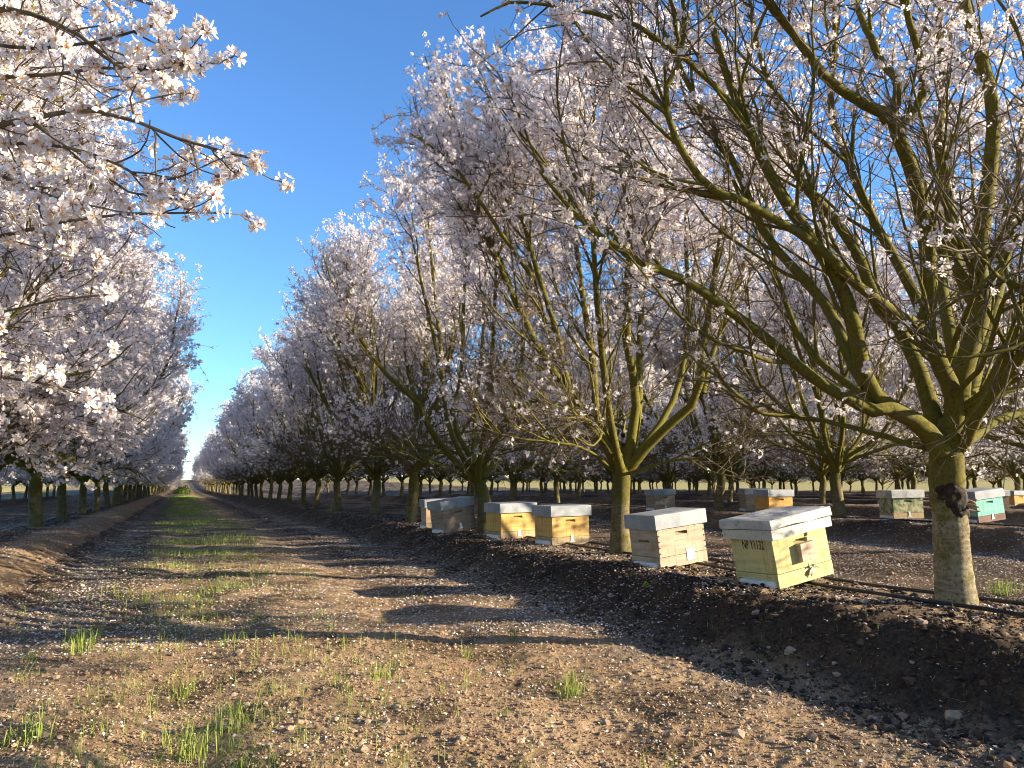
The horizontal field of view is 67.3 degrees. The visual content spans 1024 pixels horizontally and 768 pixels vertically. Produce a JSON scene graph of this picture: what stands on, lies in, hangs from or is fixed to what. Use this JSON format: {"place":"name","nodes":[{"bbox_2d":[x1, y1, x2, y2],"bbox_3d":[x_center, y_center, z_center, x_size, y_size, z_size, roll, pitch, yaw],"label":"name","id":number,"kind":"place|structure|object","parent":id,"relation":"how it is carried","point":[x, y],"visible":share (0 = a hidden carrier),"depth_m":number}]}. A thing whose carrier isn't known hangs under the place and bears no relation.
{"place":"outdoors","nodes":[
{"label":"outdoors","id":0,"kind":"place"},
{"bbox_2d":[0,476,1023,767],"bbox_3d":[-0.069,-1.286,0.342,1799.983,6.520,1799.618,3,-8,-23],"label":"ground","id":1,"kind":"structure","parent":0,"point":[878,532],"depth_m":5.25},
{"bbox_2d":[1,464,24,483],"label":"almond tree","id":2,"kind":"object","parent":1,"relation":"on","point":[9,479],"visible":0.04,"depth_m":38.42},
{"bbox_2d":[0,471,30,499],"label":"almond tree","id":3,"kind":"object","parent":1,"relation":"on","point":[27,478],"visible":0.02,"depth_m":44.59},
{"bbox_2d":[10,475,49,498],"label":"almond tree","id":4,"kind":"object","parent":1,"relation":"on","point":[13,490],"visible":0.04,"depth_m":48.62},
{"bbox_2d":[16,476,58,497],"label":"almond tree","id":5,"kind":"object","parent":1,"relation":"on","point":[26,491],"visible":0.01,"depth_m":51.89},
{"bbox_2d":[0,699,104,744],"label":"grass tuft","id":6,"kind":"object","parent":1,"relation":"on","point":[38,731],"visible":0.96,"depth_m":3.44},
{"bbox_2d":[44,624,101,654],"bbox_3d":[-2.944,1.727,5.214,0.470,0.202,0.521,3,-8,-23],"label":"grass tuft","id":7,"kind":"object","parent":1,"relation":"on","point":[79,644],"visible":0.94,"depth_m":5.21},
{"bbox_2d":[0,0,164,434],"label":"almond tree","id":8,"kind":"object","parent":1,"relation":"on","point":[30,328],"visible":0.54,"depth_m":5.05},
{"bbox_2d":[0,279,183,519],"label":"almond tree","id":9,"kind":"object","parent":1,"relation":"on","point":[160,441],"visible":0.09,"depth_m":19.82},
{"bbox_2d":[0,174,184,491],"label":"almond tree","id":10,"kind":"object","parent":1,"relation":"on","point":[137,252],"visible":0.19,"depth_m":12.45},
{"bbox_2d":[0,19,196,490],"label":"almond tree","id":11,"kind":"object","parent":1,"relation":"on","point":[29,417],"visible":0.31,"depth_m":8.57},
{"bbox_2d":[7,326,189,513],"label":"almond tree","id":12,"kind":"object","parent":1,"relation":"on","point":[81,508],"visible":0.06,"depth_m":24.32},
{"bbox_2d":[0,238,213,527],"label":"almond tree","id":13,"kind":"object","parent":1,"relation":"on","point":[35,508],"visible":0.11,"depth_m":16.91},
{"bbox_2d":[56,379,186,505],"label":"almond tree","id":14,"kind":"object","parent":1,"relation":"on","point":[114,496],"visible":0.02,"depth_m":34.71},
{"bbox_2d":[56,342,187,510],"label":"almond tree","id":15,"kind":"object","parent":1,"relation":"on","point":[96,502],"visible":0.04,"depth_m":27.71},
{"bbox_2d":[47,352,204,507],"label":"almond tree","id":16,"kind":"object","parent":1,"relation":"on","point":[185,399],"visible":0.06,"depth_m":32.21},
{"bbox_2d":[102,410,184,500],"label":"almond tree","id":17,"kind":"object","parent":1,"relation":"on","point":[129,493],"visible":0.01,"depth_m":45.67},
{"bbox_2d":[0,0,294,422],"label":"almond tree","id":18,"kind":"object","parent":1,"relation":"on","point":[61,203],"visible":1,"depth_m":1.92},
{"bbox_2d":[111,403,188,501],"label":"almond tree","id":19,"kind":"object","parent":1,"relation":"on","point":[124,494],"visible":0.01,"depth_m":42.18},
{"bbox_2d":[117,379,190,503],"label":"almond tree","id":20,"kind":"object","parent":1,"relation":"on","point":[119,497],"visible":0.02,"depth_m":38.90},
{"bbox_2d":[132,431,188,499],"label":"almond tree","id":21,"kind":"object","parent":1,"relation":"on","point":[134,492],"depth_m":49.40},
{"bbox_2d":[139,432,186,497],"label":"almond tree","id":22,"kind":"object","parent":1,"relation":"on","point":[140,491],"visible":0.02,"depth_m":57.70},
{"bbox_2d":[135,426,191,498],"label":"almond tree","id":23,"kind":"object","parent":1,"relation":"on","point":[138,486],"depth_m":53.42},
{"bbox_2d":[156,672,200,698],"bbox_3d":[-1.830,1.666,4.240,0.316,0.142,0.269,3,-8,-23],"label":"grass tuft","id":24,"kind":"object","parent":1,"relation":"on","point":[185,693],"visible":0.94,"depth_m":4.26},
{"bbox_2d":[172,485,192,493],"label":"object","id":25,"kind":"object","parent":1,"relation":"on","point":[181,490],"visible":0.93,"depth_m":113.57},
{"bbox_2d":[141,718,227,767],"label":"grass tuft","id":26,"kind":"object","parent":1,"relation":"on","point":[185,753],"visible":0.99,"depth_m":3.27},
{"bbox_2d":[192,452,213,490],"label":"almond tree","id":27,"kind":"object","parent":1,"relation":"on","point":[196,463],"visible":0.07,"depth_m":117.03},
{"bbox_2d":[167,691,260,737],"bbox_3d":[-1.385,1.556,3.606,0.489,0.176,0.457,3,-8,-23],"label":"grass tuft","id":28,"kind":"object","parent":1,"relation":"on","point":[234,721],"visible":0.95,"depth_m":3.59},
{"bbox_2d":[199,432,228,493],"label":"almond tree","id":29,"kind":"object","parent":1,"relation":"on","point":[204,457],"visible":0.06,"depth_m":80.04},
{"bbox_2d":[202,431,234,494],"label":"almond tree","id":30,"kind":"object","parent":1,"relation":"on","point":[205,442],"visible":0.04,"depth_m":72.28},
{"bbox_2d":[202,431,238,494],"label":"almond tree","id":31,"kind":"object","parent":1,"relation":"on","point":[209,450],"visible":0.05,"depth_m":68.05},
{"bbox_2d":[207,430,240,494],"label":"almond tree","id":32,"kind":"object","parent":1,"relation":"on","point":[239,485],"visible":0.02,"depth_m":64.98},
{"bbox_2d":[217,717,239,731],"bbox_3d":[-1.346,1.621,3.656,0.110,0.066,0.086,7,-10,-44],"label":"stone","id":33,"kind":"object","parent":1,"relation":"on","point":[224,722],"visible":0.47,"depth_m":3.64},
{"bbox_2d":[209,439,254,496],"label":"almond tree","id":34,"kind":"object","parent":1,"relation":"on","point":[248,490],"visible":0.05,"depth_m":57.40},
{"bbox_2d":[210,439,254,496],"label":"almond tree","id":35,"kind":"object","parent":1,"relation":"on","point":[235,474],"visible":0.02,"depth_m":53.39},
{"bbox_2d":[207,423,264,495],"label":"almond tree","id":36,"kind":"object","parent":1,"relation":"on","point":[212,441],"visible":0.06,"depth_m":60.98},
{"bbox_2d":[208,394,282,498],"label":"almond tree","id":37,"kind":"object","parent":1,"relation":"on","point":[225,432],"visible":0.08,"depth_m":46.17},
{"bbox_2d":[211,394,283,497],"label":"almond tree","id":38,"kind":"object","parent":1,"relation":"on","point":[228,445],"visible":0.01,"depth_m":50.20},
{"bbox_2d":[220,375,316,501],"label":"almond tree","id":39,"kind":"object","parent":1,"relation":"on","point":[229,413],"visible":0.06,"depth_m":38.83},
{"bbox_2d":[222,392,319,499],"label":"almond tree","id":40,"kind":"object","parent":1,"relation":"on","point":[232,463],"visible":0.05,"depth_m":42.97},
{"bbox_2d":[229,366,348,502],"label":"almond tree","id":41,"kind":"object","parent":1,"relation":"on","point":[246,404],"visible":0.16,"depth_m":35.08},
{"bbox_2d":[244,350,354,504],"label":"almond tree","id":42,"kind":"object","parent":1,"relation":"on","point":[305,478],"visible":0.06,"depth_m":31.53},
{"bbox_2d":[235,313,399,507],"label":"almond tree","id":43,"kind":"object","parent":1,"relation":"on","point":[271,405],"visible":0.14,"depth_m":27.88},
{"bbox_2d":[243,301,409,509],"bbox_3d":[-5.613,0.747,24.539,5.690,6.966,5.500,3,-8,-19],"label":"almond tree","id":44,"kind":"object","parent":1,"relation":"on","point":[338,473],"visible":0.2,"depth_m":23.54},
{"bbox_2d":[272,274,470,514],"bbox_3d":[-3.567,0.238,21.033,5.588,7.077,5.781,-2,-8,18],"label":"almond tree","id":45,"kind":"object","parent":1,"relation":"on","point":[376,471],"visible":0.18,"depth_m":20.42},
{"bbox_2d":[348,466,397,494],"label":"almond tree","id":46,"kind":"object","parent":1,"relation":"on","point":[370,484],"visible":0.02,"depth_m":51.83},
{"bbox_2d":[349,462,401,495],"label":"almond tree","id":47,"kind":"object","parent":1,"relation":"on","point":[383,482],"depth_m":48.28},
{"bbox_2d":[369,657,401,677],"bbox_3d":[-0.756,1.689,4.565,0.303,0.124,0.261,3,-8,-23],"label":"grass tuft","id":48,"kind":"object","parent":1,"relation":"on","point":[382,673],"visible":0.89,"depth_m":4.56},
{"bbox_2d":[363,397,434,496],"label":"almond tree","id":49,"kind":"object","parent":1,"relation":"on","point":[403,478],"visible":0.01,"depth_m":44.48},
{"bbox_2d":[268,203,541,522],"bbox_3d":[-2.057,-0.441,16.905,6.025,7.376,5.824,-5,-9,33],"label":"almond tree","id":50,"kind":"object","parent":1,"relation":"on","point":[399,336],"visible":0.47,"depth_m":16.16},
{"bbox_2d":[381,386,451,497],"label":"almond tree","id":51,"kind":"object","parent":1,"relation":"on","point":[423,476],"visible":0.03,"depth_m":40.70},
{"bbox_2d":[419,498,446,527],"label":"beehive","id":52,"kind":"object","parent":1,"relation":"on","point":[425,517],"visible":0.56,"depth_m":13.80},
{"bbox_2d":[394,377,487,497],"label":"almond tree","id":53,"kind":"object","parent":1,"relation":"on","point":[439,478],"visible":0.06,"depth_m":37.13},
{"bbox_2d":[427,496,475,533],"bbox_3d":[-1.011,2.200,12.969,0.647,0.527,0.528,-5,-5,-32],"label":"beehive","id":54,"kind":"object","parent":1,"relation":"on","point":[453,514],"visible":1,"depth_m":12.78},
{"bbox_2d":[308,128,621,532],"bbox_3d":[-0.641,-0.792,12.912,5.642,6.868,5.756,3,-8,-23],"label":"almond tree","id":55,"kind":"object","parent":1,"relation":"on","point":[477,471],"visible":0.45,"depth_m":12.41},
{"bbox_2d":[419,358,524,498],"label":"almond tree","id":56,"kind":"object","parent":1,"relation":"on","point":[454,467],"visible":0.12,"depth_m":32.56},
{"bbox_2d":[464,436,521,494],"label":"almond tree","id":57,"kind":"object","parent":1,"relation":"on","point":[491,487],"visible":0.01,"depth_m":50.62},
{"bbox_2d":[0,495,1014,767],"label":"grass","id":58,"kind":"structure","parent":1,"relation":"on","point":[194,507],"depth_m":5.20},
{"bbox_2d":[484,501,536,538],"bbox_3d":[-0.026,2.061,11.674,0.647,0.527,0.528,3,-8,-29],"label":"beehive","id":59,"kind":"object","parent":1,"relation":"on","point":[515,520],"visible":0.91,"depth_m":11.47},
{"bbox_2d":[0,541,1023,767],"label":"soil clods","id":60,"kind":"object","parent":1,"relation":"on","point":[812,735],"visible":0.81,"depth_m":4.25},
{"bbox_2d":[0,491,1023,767],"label":"fallen petals","id":61,"kind":"object","parent":1,"relation":"on","point":[838,597],"visible":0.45,"depth_m":7.01},
{"bbox_2d":[0,527,1023,767],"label":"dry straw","id":62,"kind":"object","parent":1,"relation":"on","point":[541,637],"visible":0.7,"depth_m":4.66},
{"bbox_2d":[455,348,570,500],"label":"almond tree","id":63,"kind":"object","parent":1,"relation":"on","point":[512,476],"visible":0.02,"depth_m":29.44},
{"bbox_2d":[488,444,541,495],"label":"almond tree","id":64,"kind":"object","parent":1,"relation":"on","point":[516,491],"depth_m":47.15},
{"bbox_2d":[502,472,538,492],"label":"almond tree","id":65,"kind":"object","parent":1,"relation":"on","point":[523,480],"visible":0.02,"depth_m":63.28},
{"bbox_2d":[500,443,568,495],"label":"almond tree","id":66,"kind":"object","parent":1,"relation":"on","point":[542,478],"depth_m":43.30},
{"bbox_2d":[486,337,620,503],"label":"almond tree","id":67,"kind":"object","parent":1,"relation":"on","point":[555,486],"visible":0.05,"depth_m":25.89},
{"bbox_2d":[532,504,590,544],"bbox_3d":[0.681,1.923,10.569,0.647,0.527,0.528,3,-8,-27],"label":"beehive","id":68,"kind":"object","parent":1,"relation":"on","point":[559,524],"visible":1,"depth_m":10.38},
{"bbox_2d":[546,458,587,493],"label":"almond tree","id":69,"kind":"object","parent":1,"relation":"on","point":[570,484],"visible":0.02,"depth_m":55.56},
{"bbox_2d":[543,666,601,700],"bbox_3d":[0.364,1.626,4.112,0.528,0.181,0.590,3,-8,-23],"label":"grass tuft","id":70,"kind":"object","parent":1,"relation":"on","point":[574,688],"visible":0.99,"depth_m":4.24},
{"bbox_2d":[541,411,613,496],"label":"almond tree","id":71,"kind":"object","parent":1,"relation":"on","point":[578,494],"visible":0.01,"depth_m":39.77},
{"bbox_2d":[571,424,621,494],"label":"almond tree","id":72,"kind":"object","parent":1,"relation":"on","point":[596,483],"visible":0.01,"depth_m":51.99},
{"bbox_2d":[370,0,851,555],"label":"almond tree","id":73,"kind":"object","parent":1,"relation":"on","point":[466,154],"visible":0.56,"depth_m":8.36},
{"bbox_2d":[527,285,703,481],"bbox_3d":[3.104,0.307,22.633,5.575,6.777,5.804,-4,-8,27],"label":"almond tree","id":74,"kind":"object","parent":1,"relation":"on","point":[658,403],"visible":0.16,"depth_m":22.13},
{"bbox_2d":[566,386,670,478],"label":"almond tree","id":75,"kind":"object","parent":1,"relation":"on","point":[608,472],"visible":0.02,"depth_m":35.80},
{"bbox_2d":[596,464,662,494],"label":"almond tree","id":76,"kind":"object","parent":1,"relation":"on","point":[631,477],"visible":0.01,"depth_m":48.24},
{"bbox_2d":[244,495,1023,616],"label":"irrigation pipe","id":77,"kind":"object","parent":1,"relation":"on","point":[987,609],"visible":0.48,"depth_m":5.66},
{"bbox_2d":[263,497,1023,605],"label":"irrigation pipe","id":78,"kind":"object","parent":1,"relation":"on","point":[1004,601],"visible":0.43,"depth_m":6.11},
{"bbox_2d":[644,489,675,509],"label":"beehive","id":79,"kind":"object","parent":1,"relation":"on","point":[657,499],"visible":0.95,"depth_m":19.62},
{"bbox_2d":[637,468,689,488],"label":"almond tree","id":80,"kind":"object","parent":1,"relation":"on","point":[665,484],"visible":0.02,"depth_m":57.61},
{"bbox_2d":[619,373,708,488],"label":"almond tree","id":81,"kind":"object","parent":1,"relation":"on","point":[669,474],"visible":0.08,"depth_m":32.07},
{"bbox_2d":[624,507,707,567],"bbox_3d":[1.574,1.555,7.823,0.647,0.527,0.528,-3,-6,-27],"label":"beehive","id":82,"kind":"object","parent":1,"relation":"on","point":[669,537],"visible":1,"depth_m":7.63},
{"bbox_2d":[638,429,707,480],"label":"almond tree","id":83,"kind":"object","parent":1,"relation":"on","point":[664,477],"visible":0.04,"depth_m":44.33},
{"bbox_2d":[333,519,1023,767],"bbox_3d":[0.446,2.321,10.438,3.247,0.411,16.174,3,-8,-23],"label":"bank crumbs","id":84,"kind":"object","parent":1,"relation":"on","point":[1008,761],"visible":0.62,"depth_m":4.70},
{"bbox_2d":[335,518,1023,767],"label":"mulch clods","id":85,"kind":"object","parent":1,"relation":"on","point":[939,744],"visible":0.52,"depth_m":4.83},
{"bbox_2d":[355,494,1023,526],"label":"irrigation pipe","id":86,"kind":"object","parent":1,"relation":"on","point":[751,512],"visible":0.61,"depth_m":14.13},
{"bbox_2d":[676,453,713,493],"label":"almond tree","id":87,"kind":"object","parent":1,"relation":"on","point":[696,479],"visible":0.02,"depth_m":53.40},
{"bbox_2d":[660,435,748,496],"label":"almond tree","id":88,"kind":"object","parent":1,"relation":"on","point":[707,476],"visible":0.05,"depth_m":40.92},
{"bbox_2d":[590,227,837,509],"bbox_3d":[4.834,-0.321,18.540,5.946,6.942,5.710,0,-7,0],"label":"almond tree","id":89,"kind":"object","parent":1,"relation":"on","point":[685,391],"visible":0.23,"depth_m":18.11},
{"bbox_2d":[663,347,787,501],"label":"almond tree","id":90,"kind":"object","parent":1,"relation":"on","point":[736,471],"visible":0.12,"depth_m":28.32},
{"bbox_2d":[437,0,1023,605],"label":"almond tree","id":91,"kind":"object","parent":1,"relation":"on","point":[951,434],"visible":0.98,"depth_m":4.87},
{"bbox_2d":[738,488,769,510],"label":"beehive","id":92,"kind":"object","parent":1,"relation":"on","point":[747,499],"visible":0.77,"depth_m":17.86},
{"bbox_2d":[710,414,803,487],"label":"almond tree","id":93,"kind":"object","parent":1,"relation":"on","point":[762,472],"visible":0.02,"depth_m":37.08},
{"bbox_2d":[753,489,793,510],"bbox_3d":[5.525,2.489,16.240,0.647,0.527,0.528,2,-8,-17],"label":"beehive","id":94,"kind":"object","parent":1,"relation":"on","point":[767,498],"visible":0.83,"depth_m":16.05},
{"bbox_2d":[719,506,833,588],"bbox_3d":[2.251,1.357,6.476,0.687,0.563,0.610,-7,-6,-26],"label":"beehive","id":95,"kind":"object","parent":1,"relation":"on","point":[780,547],"visible":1,"depth_m":6.27},
{"bbox_2d":[745,439,817,488],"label":"almond tree","id":96,"kind":"object","parent":1,"relation":"on","point":[781,476],"visible":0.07,"depth_m":45.87},
{"bbox_2d":[764,451,815,493],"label":"almond tree","id":97,"kind":"object","parent":1,"relation":"on","point":[795,485],"depth_m":54.52},
{"bbox_2d":[672,183,943,518],"bbox_3d":[6.178,-0.499,15.173,5.252,6.652,5.433,6,-9,-39],"label":"almond tree","id":98,"kind":"object","parent":1,"relation":"on","point":[839,461],"visible":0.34,"depth_m":14.81},
{"bbox_2d":[743,333,901,503],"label":"almond tree","id":99,"kind":"object","parent":1,"relation":"on","point":[823,470],"visible":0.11,"depth_m":24.53},
{"bbox_2d":[791,412,874,478],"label":"almond tree","id":100,"kind":"object","parent":1,"relation":"on","point":[841,473],"visible":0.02,"depth_m":42.05},
{"bbox_2d":[782,351,891,498],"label":"almond tree","id":101,"kind":"object","parent":1,"relation":"on","point":[847,465],"visible":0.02,"depth_m":33.15},
{"bbox_2d":[843,468,893,493],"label":"almond tree","id":102,"kind":"object","parent":1,"relation":"on","point":[862,478],"depth_m":58.03},
{"bbox_2d":[848,416,928,489],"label":"almond tree","id":103,"kind":"object","parent":1,"relation":"on","point":[898,483],"visible":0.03,"depth_m":38.53},
{"bbox_2d":[855,455,923,489],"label":"almond tree","id":104,"kind":"object","parent":1,"relation":"on","point":[887,475],"visible":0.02,"depth_m":46.90},
{"bbox_2d":[876,489,924,518],"bbox_3d":[7.285,2.248,14.431,0.647,0.527,0.528,0,-7,-5],"label":"beehive","id":105,"kind":"object","parent":1,"relation":"on","point":[901,503],"visible":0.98,"depth_m":14.20},
{"bbox_2d":[835,346,983,488],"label":"almond tree","id":106,"kind":"object","parent":1,"relation":"on","point":[913,481],"visible":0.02,"depth_m":29.71},
{"bbox_2d":[831,319,1019,506],"bbox_3d":[11.557,0.505,21.254,4.953,5.992,4.893,-1,-7,6],"label":"almond tree","id":107,"kind":"object","parent":1,"relation":"on","point":[916,458],"visible":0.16,"depth_m":20.82},
{"bbox_2d":[872,104,1023,478],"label":"almond tree","id":108,"kind":"object","parent":1,"relation":"on","point":[1017,428],"visible":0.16,"depth_m":11.45},
{"bbox_2d":[945,710,962,720],"bbox_3d":[2.106,1.578,3.665,0.076,0.055,0.105,-2,-7,13],"label":"stone","id":109,"kind":"object","parent":1,"relation":"on","point":[952,715],"visible":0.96,"depth_m":3.64},
{"bbox_2d":[910,430,1023,487],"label":"almond tree","id":110,"kind":"object","parent":1,"relation":"on","point":[974,479],"visible":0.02,"depth_m":34.85},
{"bbox_2d":[966,488,1005,522],"bbox_3d":[7.856,2.040,12.975,0.647,0.527,0.528,-4,-6,-18],"label":"beehive","id":111,"kind":"object","parent":1,"relation":"on","point":[989,502],"visible":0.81,"depth_m":12.75},
{"bbox_2d":[970,474,1008,487],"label":"almond tree","id":112,"kind":"object","parent":1,"relation":"on","point":[992,481],"visible":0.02,"depth_m":70.36},
{"bbox_2d":[961,284,1023,463],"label":"almond tree","id":113,"kind":"object","parent":1,"relation":"on","point":[989,442],"visible":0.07,"depth_m":17.90},
{"bbox_2d":[965,384,1023,489],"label":"almond tree","id":114,"kind":"object","parent":1,"relation":"on","point":[1011,468],"visible":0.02,"depth_m":26.06},
{"bbox_2d":[980,578,1023,595],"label":"grass tuft","id":115,"kind":"object","parent":1,"relation":"on","point":[995,590],"visible":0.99,"depth_m":7.59},
{"bbox_2d":[1002,490,1009,509],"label":"beehive","id":116,"kind":"object","parent":1,"relation":"on","point":[1006,500],"visible":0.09,"depth_m":18.76},
{"bbox_2d":[1009,490,1023,506],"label":"beehive","id":117,"kind":"object","parent":1,"relation":"on","point":[1016,497],"visible":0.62,"depth_m":25.20},
{"bbox_2d":[0,0,1023,479],"label":"sky","id":118,"kind":"structure","parent":0,"point":[312,86]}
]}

